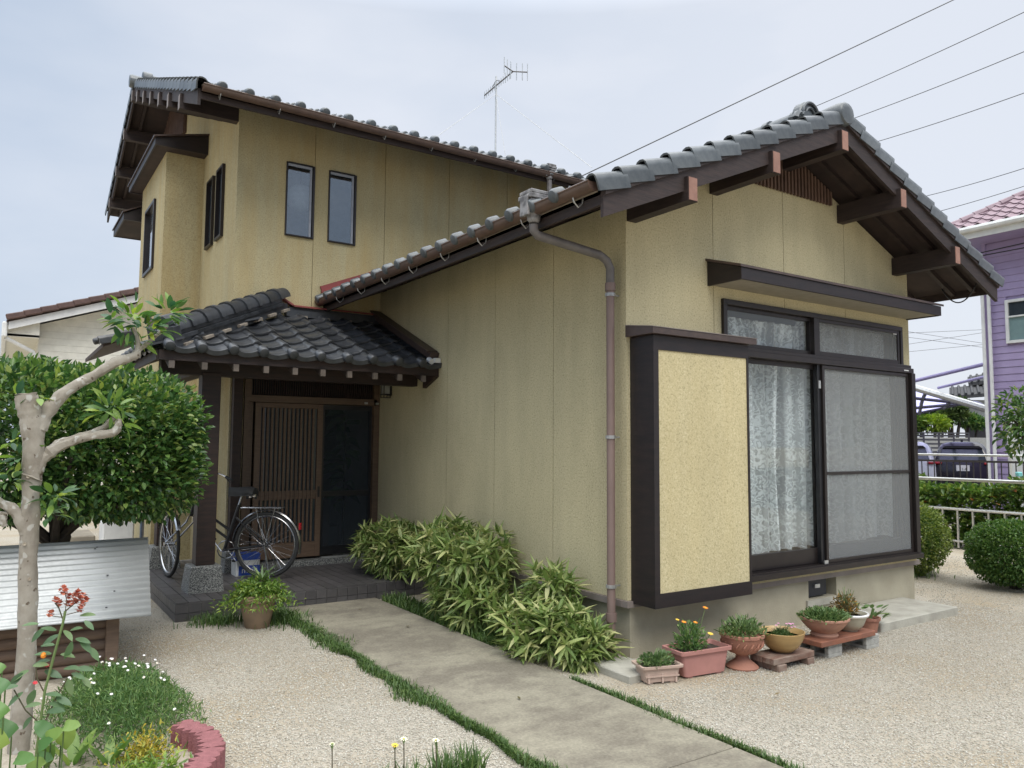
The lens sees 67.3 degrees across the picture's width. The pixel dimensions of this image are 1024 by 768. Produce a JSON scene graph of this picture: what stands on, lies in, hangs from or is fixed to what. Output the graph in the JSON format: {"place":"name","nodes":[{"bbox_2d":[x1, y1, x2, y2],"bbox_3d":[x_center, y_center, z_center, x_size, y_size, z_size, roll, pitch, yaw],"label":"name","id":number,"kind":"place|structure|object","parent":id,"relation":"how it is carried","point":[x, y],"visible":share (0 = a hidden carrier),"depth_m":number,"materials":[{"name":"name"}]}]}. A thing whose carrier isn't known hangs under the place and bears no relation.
{"place":"outdoors","nodes":[
{"label":"outdoors","id":0,"kind":"place"},
{"bbox_2d":[0,287,138,485],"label":"white house","id":1,"kind":"structure","parent":0,"point":[69,330],"depth_m":21.09,"materials":[{"name":"beige paint"}]},
{"bbox_2d":[379,591,507,646],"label":"grass","id":2,"kind":"structure","parent":0,"point":[405,602],"depth_m":6.76,"materials":[{"name":"green plant"}]},
{"bbox_2d":[0,451,1023,767],"bbox_3d":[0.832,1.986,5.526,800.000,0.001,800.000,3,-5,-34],"label":"ground","id":3,"kind":"structure","parent":0,"point":[12,537],"depth_m":4.74,"materials":[{"name":"beige gravel"}]},
{"bbox_2d":[39,530,94,543],"bbox_3d":[-5.310,2.060,9.362,0.850,0.360,2.000,3,-5,-34],"label":"side step","id":4,"kind":"object","parent":3,"relation":"on","point":[82,535],"visible":0.09,"depth_m":9.65,"materials":[{"name":"concrete"}]},
{"bbox_2d":[99,520,134,539],"bbox_3d":[-4.671,1.812,9.084,0.340,0.420,0.300,3,-5,-34],"label":"water pump","id":5,"kind":"object","parent":4,"relation":"on","point":[113,531],"visible":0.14,"depth_m":8.96,"materials":[{"name":"white paint"}]},
{"bbox_2d":[0,537,150,680],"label":"compost box","id":6,"kind":"object","parent":3,"relation":"on","point":[110,578],"visible":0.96,"depth_m":5.18,"materials":[{"name":"white metal"}]},
{"bbox_2d":[1,680,193,767],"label":"flower bed","id":7,"kind":"object","parent":3,"relation":"on","point":[51,687],"visible":0.09,"depth_m":3.80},
{"bbox_2d":[0,662,80,767],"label":"broad leaf plant","id":8,"kind":"object","parent":7,"relation":"on","point":[47,732],"visible":1,"depth_m":3.12,"materials":[{"name":"green plant"}]},
{"bbox_2d":[5,584,98,756],"bbox_3d":[-1.995,1.276,3.311,0.379,0.795,0.131,3,-5,-29],"label":"rose bush","id":9,"kind":"object","parent":7,"relation":"on","point":[58,706],"visible":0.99,"depth_m":3.33,"materials":[{"name":"green plant"}]},
{"bbox_2d":[49,728,99,765],"bbox_3d":[-2.060,1.713,3.606,0.233,0.130,0.201,3,-5,-34],"label":"bulb plant","id":10,"kind":"object","parent":7,"relation":"on","point":[72,750],"visible":0.77,"depth_m":3.63,"materials":[{"name":"green plant"}]},
{"bbox_2d":[0,291,193,754],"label":"pruned tree","id":11,"kind":"object","parent":7,"relation":"on","point":[35,414],"visible":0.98,"depth_m":3.81,"materials":[{"name":"beige plant"}]},
{"bbox_2d":[83,732,136,765],"bbox_3d":[-1.880,1.713,3.599,0.229,0.132,0.202,3,-5,-34],"label":"bulb plant","id":12,"kind":"object","parent":7,"relation":"on","point":[99,755],"visible":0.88,"depth_m":3.59,"materials":[{"name":"green plant"}]},
{"bbox_2d":[33,655,211,767],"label":"daisy patch","id":13,"kind":"object","parent":7,"relation":"on","point":[144,689],"visible":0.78,"depth_m":4.05,"materials":[{"name":"green plant"}]},
{"bbox_2d":[97,718,180,766],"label":"yellow plant","id":14,"kind":"object","parent":7,"relation":"on","point":[145,741],"visible":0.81,"depth_m":3.64,"materials":[{"name":"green plant"}]},
{"bbox_2d":[93,744,192,767],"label":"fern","id":15,"kind":"object","parent":7,"relation":"on","point":[155,763],"visible":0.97,"depth_m":3.47,"materials":[{"name":"green plant"}]},
{"bbox_2d":[0,351,214,542],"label":"clipped evergreen","id":16,"kind":"object","parent":3,"relation":"on","point":[173,458],"visible":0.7,"depth_m":5.73,"materials":[{"name":"green plant"}]},
{"bbox_2d":[139,521,143,537],"bbox_3d":[-4.106,1.808,8.542,0.061,0.753,0.166,2,-5,-24],"label":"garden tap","id":17,"kind":"object","parent":3,"relation":"on","point":[141,529],"visible":0.07,"depth_m":8.48,"materials":[{"name":"metal"}]},
{"bbox_2d":[170,719,213,751],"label":"edging block","id":18,"kind":"structure","parent":3,"relation":"on","point":[187,729],"depth_m":3.80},
{"bbox_2d":[184,747,224,767],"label":"edging block","id":19,"kind":"structure","parent":3,"relation":"on","point":[211,757],"depth_m":3.46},
{"bbox_2d":[192,730,225,767],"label":"edging block","id":20,"kind":"structure","parent":3,"relation":"on","point":[208,739],"depth_m":3.67,"materials":[{"name":"pink concrete"}]},
{"bbox_2d":[172,603,319,630],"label":"grass","id":21,"kind":"structure","parent":3,"relation":"on","point":[214,619],"depth_m":6.57,"materials":[{"name":"green plant"}]},
{"bbox_2d":[208,564,305,628],"bbox_3d":[-2.130,1.782,6.474,0.800,0.513,0.741,3,-5,-34],"label":"clay planter","id":22,"kind":"object","parent":3,"relation":"on","point":[255,598],"visible":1,"depth_m":6.37,"materials":[{"name":"plant"}]},
{"bbox_2d":[330,743,334,767],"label":"pale flower","id":23,"kind":"object","parent":3,"relation":"on","point":[332,744],"visible":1,"depth_m":3.07,"materials":[{"name":"beige plant"}]},
{"bbox_2d":[345,511,422,583],"bbox_3d":[-1.272,1.755,8.115,1.091,0.835,0.912,-2,-5,31],"label":"dwarf bamboo","id":24,"kind":"object","parent":3,"relation":"on","point":[387,554],"visible":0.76,"depth_m":7.92,"materials":[{"name":"green plant"}]},
{"bbox_2d":[392,743,398,767],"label":"pale flower","id":25,"kind":"object","parent":3,"relation":"on","point":[394,745],"visible":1,"depth_m":3.22,"materials":[{"name":"yellow plant"}]},
{"bbox_2d":[400,736,407,767],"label":"pale flower","id":26,"kind":"object","parent":3,"relation":"on","point":[403,738],"visible":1,"depth_m":3.24,"materials":[{"name":"beige plant"}]},
{"bbox_2d":[381,755,427,767],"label":"grass tuft","id":27,"kind":"object","parent":3,"relation":"on","point":[416,764],"visible":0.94,"depth_m":3.30,"materials":[{"name":"green plant"}]},
{"bbox_2d":[278,610,567,767],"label":"mondo grass","id":28,"kind":"structure","parent":3,"relation":"on","point":[400,687],"depth_m":4.70,"materials":[{"name":"green plant"}]},
{"bbox_2d":[433,738,438,767],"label":"pale flower","id":29,"kind":"object","parent":3,"relation":"on","point":[435,740],"visible":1,"depth_m":3.33,"materials":[{"name":"beige plant"}]},
{"bbox_2d":[421,737,496,767],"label":"grass tuft","id":30,"kind":"object","parent":3,"relation":"on","point":[471,760],"visible":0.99,"depth_m":3.40,"materials":[{"name":"green plant"}]},
{"bbox_2d":[398,506,525,634],"bbox_3d":[-0.409,1.601,6.729,0.930,1.050,1.817,3,-5,-34],"label":"dwarf bamboo","id":31,"kind":"object","parent":3,"relation":"on","point":[464,577],"visible":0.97,"depth_m":6.49,"materials":[{"name":"green plant"}]},
{"bbox_2d":[85,72,1004,658],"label":"house","id":32,"kind":"structure","parent":3,"relation":"on","point":[559,360],"depth_m":7.26,"materials":[{"name":"paint"}]},
{"bbox_2d":[204,175,215,250],"bbox_3d":[-3.731,-2.126,9.627,0.135,0.870,0.340,3,-5,-34],"label":"window","id":33,"kind":"structure","parent":32,"relation":"in","point":[210,185],"depth_m":9.69,"materials":[{"name":"brown metal"}]},
{"bbox_2d":[214,163,225,241],"bbox_3d":[-3.447,-2.157,9.205,0.135,0.870,0.320,3,-5,-34],"label":"window","id":34,"kind":"structure","parent":32,"relation":"in","point":[220,173],"depth_m":9.26,"materials":[{"name":"brown metal"}]},
{"bbox_2d":[158,473,301,578],"bbox_3d":[-2.984,1.437,7.796,1.634,1.067,0.551,0,-4,9],"label":"bicycle","id":35,"kind":"object","parent":32,"relation":"on","point":[250,492],"visible":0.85,"depth_m":7.86,"materials":[{"name":"metal"}]},
{"bbox_2d":[231,551,259,576],"bbox_3d":[-2.788,1.883,8.049,0.244,0.226,0.208,3,-5,-34],"label":"milk crate","id":36,"kind":"object","parent":32,"relation":"on","point":[237,570],"visible":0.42,"depth_m":7.98,"materials":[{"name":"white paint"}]},
{"bbox_2d":[287,169,308,211],"bbox_3d":[-2.587,-2.526,9.422,0.340,0.850,0.340,3,-5,-34],"label":"paper lantern","id":37,"kind":"object","parent":32,"relation":"hanging from","point":[297,197],"visible":0.77,"depth_m":9.28,"materials":[{"name":"white paper"}]},
{"bbox_2d":[284,161,315,238],"bbox_3d":[-2.499,-2.135,9.013,0.340,0.870,0.150,3,-5,-34],"label":"window","id":38,"kind":"structure","parent":32,"relation":"in","point":[311,169],"depth_m":9.02,"materials":[{"name":"brown metal"}]},
{"bbox_2d":[322,498,329,545],"bbox_3d":[-2.472,1.751,9.599,0.240,0.650,0.400,3,-5,-34],"label":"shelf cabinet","id":39,"kind":"object","parent":32,"relation":"on","point":[325,524],"visible":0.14,"depth_m":9.48,"materials":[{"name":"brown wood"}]},
{"bbox_2d":[327,170,356,245],"bbox_3d":[-2.071,-2.111,9.298,0.350,0.870,0.150,3,-5,-34],"label":"window","id":40,"kind":"structure","parent":32,"relation":"in","point":[353,195],"depth_m":9.31,"materials":[{"name":"brown metal"}]},
{"bbox_2d":[380,386,391,397],"bbox_3d":[-1.481,0.034,9.062,0.111,0.265,0.104,3,-5,-34],"label":"wall lamp","id":41,"kind":"object","parent":32,"relation":"attached to","point":[386,390],"visible":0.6,"depth_m":9.03,"materials":[{"name":"black paint"}]},
{"bbox_2d":[438,57,591,167],"bbox_3d":[0.264,-4.618,12.846,2.126,3.714,6.136,0,-4,4],"label":"tv aerial","id":42,"kind":"object","parent":32,"relation":"attached to","point":[495,84],"visible":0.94,"depth_m":15.06,"materials":[{"name":"metal"}]},
{"bbox_2d":[728,317,799,349],"bbox_3d":[2.141,-0.397,6.784,1.244,0.327,0.093,3,-5,-34],"label":"lace curtain","id":43,"kind":"object","parent":32,"relation":"hanging from","point":[780,334],"visible":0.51,"depth_m":6.91,"materials":[{"name":"fabric"}]},
{"bbox_2d":[582,0,952,175],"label":"overhead wire","id":44,"kind":"object","parent":32,"relation":"attached to","point":[763,89],"visible":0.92,"depth_m":11.16,"materials":[{"name":"black paint"}]},
{"bbox_2d":[749,364,806,554],"bbox_3d":[2.142,0.609,6.731,1.244,1.732,0.174,3,-5,-34],"label":"lace curtain","id":45,"kind":"object","parent":32,"relation":"hanging from","point":[757,429],"visible":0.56,"depth_m":6.83,"materials":[{"name":"fabric"}]},
{"bbox_2d":[721,298,923,583],"bbox_3d":[2.858,0.525,6.982,2.760,2.326,0.215,3,-5,-34],"label":"sliding window","id":46,"kind":"structure","parent":32,"relation":"in","point":[824,558],"depth_m":7.01,"materials":[{"name":"brown metal"}]},
{"bbox_2d":[794,322,883,358],"bbox_3d":[3.227,-0.360,7.535,1.444,0.382,0.070,3,-5,-34],"label":"lace curtain","id":47,"kind":"object","parent":32,"relation":"hanging from","point":[850,334],"visible":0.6,"depth_m":7.61,"materials":[{"name":"fabric"}]},
{"bbox_2d":[791,368,892,545],"bbox_3d":[3.228,0.664,7.480,1.484,1.712,0.179,3,-5,-34],"label":"lace curtain","id":48,"kind":"object","parent":32,"relation":"hanging from","point":[857,528],"visible":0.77,"depth_m":7.53,"materials":[{"name":"fabric"}]},
{"bbox_2d":[942,283,976,302],"bbox_3d":[4.593,-0.921,7.898,0.013,0.183,0.355,3,-5,-34],"label":"cable","id":49,"kind":"object","parent":32,"relation":"hanging from","point":[964,299],"visible":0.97,"depth_m":7.87,"materials":[{"name":"black rubber"}]},
{"bbox_2d":[481,554,633,675],"bbox_3d":[0.247,1.707,5.636,0.900,0.836,1.239,3,-5,-34],"label":"dwarf bamboo","id":50,"kind":"object","parent":3,"relation":"on","point":[559,619],"visible":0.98,"depth_m":5.50,"materials":[{"name":"green plant"}]},
{"bbox_2d":[593,656,642,683],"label":"drain slab","id":51,"kind":"structure","parent":3,"relation":"on","point":[623,669],"depth_m":5.16,"materials":[{"name":"concrete"}]},
{"bbox_2d":[631,647,682,684],"bbox_3d":[0.952,1.845,5.059,0.316,0.210,0.220,2,-5,-16],"label":"planter","id":52,"kind":"object","parent":3,"relation":"on","point":[662,666],"visible":1,"depth_m":5.01,"materials":[{"name":"beige plastic"}]},
{"bbox_2d":[567,673,805,767],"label":"mondo grass","id":53,"kind":"structure","parent":3,"relation":"on","point":[710,733],"depth_m":4.18,"materials":[{"name":"green plant"}]},
{"bbox_2d":[662,606,731,677],"bbox_3d":[1.263,1.748,5.260,0.446,0.439,0.243,3,-5,-29],"label":"planter","id":54,"kind":"object","parent":3,"relation":"on","point":[695,656],"visible":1,"depth_m":5.19,"materials":[{"name":"pink plastic"}]},
{"bbox_2d":[713,613,769,671],"bbox_3d":[1.614,1.794,5.373,0.404,0.370,0.354,3,-5,-34],"label":"urn planter","id":55,"kind":"object","parent":3,"relation":"on","point":[743,637],"visible":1,"depth_m":5.31,"materials":[{"name":"ceramic"}]},
{"bbox_2d":[750,647,813,671],"bbox_3d":[1.918,1.944,5.462,0.450,0.088,0.240,3,-5,-34],"label":"board stand","id":56,"kind":"object","parent":3,"relation":"on","point":[769,659],"visible":0.83,"depth_m":5.38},
{"bbox_2d":[760,623,804,652],"bbox_3d":[1.921,1.793,5.480,0.320,0.215,0.318,3,-5,-34],"label":"bowl planter","id":57,"kind":"object","parent":56,"relation":"on","point":[783,639],"visible":0.98,"depth_m":5.39,"materials":[{"name":"yellow ceramic"}]},
{"bbox_2d":[842,633,878,649],"bbox_3d":[2.662,1.990,6.066,0.170,0.100,0.390,3,-5,-34],"label":"concrete block","id":58,"kind":"object","parent":3,"relation":"on","point":[868,642],"depth_m":5.91,"materials":[{"name":"grey concrete"}]},
{"bbox_2d":[851,599,891,632],"bbox_3d":[3.001,1.935,6.388,0.296,0.264,0.309,0,-4,3],"label":"flower pot","id":59,"kind":"object","parent":3,"relation":"on","point":[873,619],"visible":0.77,"depth_m":6.35,"materials":[{"name":"ceramic"}]},
{"bbox_2d":[859,597,957,632],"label":"step slab","id":60,"kind":"structure","parent":3,"relation":"on","point":[905,612],"depth_m":6.91,"materials":[{"name":"concrete"}]},
{"bbox_2d":[914,566,954,578],"bbox_3d":[4.798,2.226,9.277,1.104,0.151,0.835,0,-4,1],"label":"grass tuft","id":61,"kind":"object","parent":3,"relation":"on","point":[930,572],"visible":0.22,"depth_m":9.18,"materials":[{"name":"green plant"}]},
{"bbox_2d":[914,502,954,576],"bbox_3d":[4.829,1.863,9.374,1.010,0.940,1.001,3,-5,-34],"label":"round shrub","id":62,"kind":"object","parent":3,"relation":"on","point":[933,529],"visible":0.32,"depth_m":9.07,"materials":[{"name":"green plant"}]},
{"bbox_2d":[918,459,1023,525],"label":"dark fence","id":63,"kind":"object","parent":3,"relation":"on","point":[973,461],"visible":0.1,"depth_m":14.95,"materials":[{"name":"metal"}]},
{"bbox_2d":[919,472,1023,550],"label":"hedge","id":64,"kind":"object","parent":3,"relation":"on","point":[957,494],"visible":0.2,"depth_m":11.65,"materials":[{"name":"green plant"}]},
{"bbox_2d":[921,506,1023,547],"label":"white railing","id":65,"kind":"object","parent":3,"relation":"on","point":[988,512],"visible":0.06,"depth_m":11.48,"materials":[{"name":"metal"}]},
{"bbox_2d":[962,517,1023,589],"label":"round shrub","id":66,"kind":"object","parent":3,"relation":"on","point":[991,559],"visible":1,"depth_m":8.30,"materials":[{"name":"green plant"}]},
{"bbox_2d":[989,385,1023,466],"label":"tree","id":67,"kind":"object","parent":3,"relation":"on","point":[1015,430],"visible":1,"depth_m":7.65,"materials":[{"name":"green plant"}]},
{"bbox_3d":[3.667,1.760,12.753,0.400,1.600,0.400,3,-5,-34],"label":"laundry stand","id":68,"kind":"object","parent":3,"relation":"on","visible":0},
{"bbox_2d":[918,453,1021,456],"bbox_3d":[5.159,0.954,10.495,0.030,0.029,7.700,3,-5,-34],"label":"laundry pole","id":69,"kind":"object","parent":68,"relation":"attached to","point":[982,455],"depth_m":9.63,"materials":[{"name":"metal"}]},
{"bbox_2d":[919,476,1023,483],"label":"laundry pole","id":70,"kind":"object","parent":68,"relation":"attached to","point":[974,480],"depth_m":9.58,"materials":[{"name":"metal"}]},
{"bbox_2d":[1015,472,1022,476],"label":"clothes peg","id":71,"kind":"object","parent":70,"relation":"attached to","point":[1018,474],"visible":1,"depth_m":9.12,"materials":[{"name":"teal plastic"}]},
{"bbox_2d":[0,0,1023,442],"label":"sky","id":72,"kind":"structure","parent":0,"point":[608,80],"materials":[{"name":"white"}]},
{"bbox_2d":[287,598,783,767],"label":"path","id":73,"kind":"structure","parent":0,"point":[562,721],"depth_m":4.60,"materials":[{"name":"concrete"}]},
{"bbox_2d":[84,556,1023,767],"bbox_3d":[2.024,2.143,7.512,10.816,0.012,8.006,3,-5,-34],"label":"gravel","id":74,"kind":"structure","parent":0,"point":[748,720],"depth_m":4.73,"materials":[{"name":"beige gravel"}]},
{"bbox_2d":[800,633,841,658],"bbox_3d":[2.270,1.968,5.817,0.170,0.100,0.390,3,-5,-34],"label":"concrete block","id":75,"kind":"object","parent":74,"relation":"on","point":[828,652],"depth_m":5.67,"materials":[{"name":"grey concrete"}]},
{"bbox_2d":[802,628,875,647],"bbox_3d":[2.447,1.896,5.784,0.680,0.039,0.200,3,-5,-34],"label":"plank","id":76,"kind":"object","parent":75,"relation":"on","point":[843,637],"visible":0.56,"depth_m":5.67,"materials":[{"name":"brown wood"}]},
{"bbox_2d":[796,605,852,638],"bbox_3d":[2.321,1.758,5.716,0.466,0.223,0.380,3,-5,-34],"label":"bowl planter","id":77,"kind":"object","parent":76,"relation":"on","point":[826,622],"visible":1,"depth_m":5.64,"materials":[{"name":"ceramic"}]},
{"bbox_2d":[828,587,868,631],"bbox_3d":[2.584,1.725,5.906,0.292,0.321,0.290,3,-5,-34],"label":"bowl planter","id":78,"kind":"object","parent":76,"relation":"on","point":[856,623],"visible":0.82,"depth_m":5.87,"materials":[{"name":"ceramic"}]},
{"bbox_2d":[817,12,1023,105],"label":"overhead wire","id":79,"kind":"object","parent":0,"point":[926,57],"visible":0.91,"depth_m":22.69,"materials":[{"name":"black paint"}]},
{"bbox_2d":[919,409,942,436],"bbox_3d":[15.946,2.211,29.867,1.720,3.517,1.627,3,-5,-34],"label":"garden tree","id":80,"kind":"object","parent":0,"point":[933,412],"visible":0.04,"depth_m":29.65,"materials":[{"name":"green plant"}]},
{"bbox_2d":[855,51,1023,117],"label":"overhead wire","id":81,"kind":"object","parent":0,"point":[943,84],"visible":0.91,"depth_m":22.64,"materials":[{"name":"black paint"}]},
{"bbox_2d":[880,93,1023,140],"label":"overhead wire","id":82,"kind":"object","parent":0,"point":[953,117],"visible":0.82,"depth_m":22.75,"materials":[{"name":"black paint"}]},
{"bbox_2d":[927,168,1023,195],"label":"overhead wire","id":83,"kind":"object","parent":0,"point":[976,182],"visible":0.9,"depth_m":25.01,"materials":[{"name":"black paint"}]},
{"bbox_2d":[941,186,1023,210],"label":"overhead wire","id":84,"kind":"object","parent":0,"point":[983,198],"visible":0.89,"depth_m":27.14,"materials":[{"name":"black paint"}]},
{"bbox_2d":[951,190,1023,518],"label":"purple house","id":85,"kind":"structure","parent":0,"point":[999,224],"depth_m":15.55,"materials":[{"name":"purple paint"}]},
{"bbox_2d":[980,243,1023,255],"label":"service cable","id":86,"kind":"object","parent":85,"relation":"attached to","point":[1001,248],"visible":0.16,"depth_m":15.34,"materials":[{"name":"black paint"}]},
{"bbox_2d":[1004,298,1023,343],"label":"window","id":87,"kind":"structure","parent":85,"relation":"in","point":[1014,308],"depth_m":15.41,"materials":[{"name":"white paint"}]},
{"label":"car park","id":88,"kind":"structure","parent":0,"visible":0},
{"bbox_2d":[917,414,930,434],"bbox_3d":[15.150,2.458,28.757,1.164,2.836,1.155,3,-5,-34],"label":"garden tree","id":89,"kind":"object","parent":88,"relation":"on","point":[920,422],"visible":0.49,"depth_m":28.50,"materials":[{"name":"green plant"}]},
{"bbox_2d":[918,442,936,483],"bbox_3d":[12.378,2.536,23.926,1.490,1.616,3.532,-2,-5,30],"label":"parked car","id":90,"kind":"object","parent":88,"relation":"on","point":[923,447],"visible":0.14,"depth_m":22.28,"materials":[{"name":"white paint"}]},
{"bbox_2d":[923,413,953,434],"bbox_3d":[15.775,2.453,28.497,1.196,2.814,1.163,1,-4,-10],"label":"garden tree","id":91,"kind":"object","parent":88,"relation":"on","point":[943,422],"visible":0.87,"depth_m":28.32,"materials":[{"name":"green plant"}]},
{"bbox_2d":[917,432,969,456],"bbox_3d":[13.891,2.603,25.447,2.585,2.005,0.082,0,-4,0],"label":"louver fence","id":92,"kind":"object","parent":88,"relation":"on","point":[939,439],"visible":0.32,"depth_m":25.49,"materials":[{"name":"white metal"}]},
{"bbox_2d":[915,363,984,414],"bbox_3d":[11.965,1.553,21.639,2.193,3.493,8.734,-2,-5,27],"label":"carport","id":93,"kind":"object","parent":88,"relation":"on","point":[929,400],"visible":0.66,"depth_m":19.25,"materials":[{"name":"white"}]},
{"bbox_2d":[917,437,985,453],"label":"block wall","id":94,"kind":"structure","parent":88,"relation":"on","point":[981,440],"depth_m":27.43,"materials":[{"name":"concrete"}]},
{"bbox_2d":[937,395,971,437],"bbox_3d":[16.632,2.147,28.909,1.240,3.506,1.115,3,-5,-34],"label":"garden tree","id":95,"kind":"object","parent":88,"relation":"on","point":[955,413],"visible":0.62,"depth_m":28.83,"materials":[{"name":"green plant"}]},
{"bbox_2d":[935,439,986,486],"bbox_3d":[13.713,2.506,23.424,1.490,1.616,3.535,-2,-5,30],"label":"parked car","id":96,"kind":"object","parent":88,"relation":"on","point":[961,446],"visible":0.51,"depth_m":22.04,"materials":[{"name":"paint"}]},
{"bbox_2d":[949,373,985,437],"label":"tiled house","id":97,"kind":"structure","parent":88,"relation":"on","point":[974,389],"depth_m":36.05,"materials":[{"name":"beige tile"}]},
{"bbox_2d":[954,411,985,437],"bbox_3d":[17.616,2.462,29.420,1.397,2.974,1.102,1,-4,-11],"label":"garden tree","id":98,"kind":"object","parent":88,"relation":"on","point":[975,420],"visible":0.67,"depth_m":29.30,"materials":[{"name":"green plant"}]}
]}

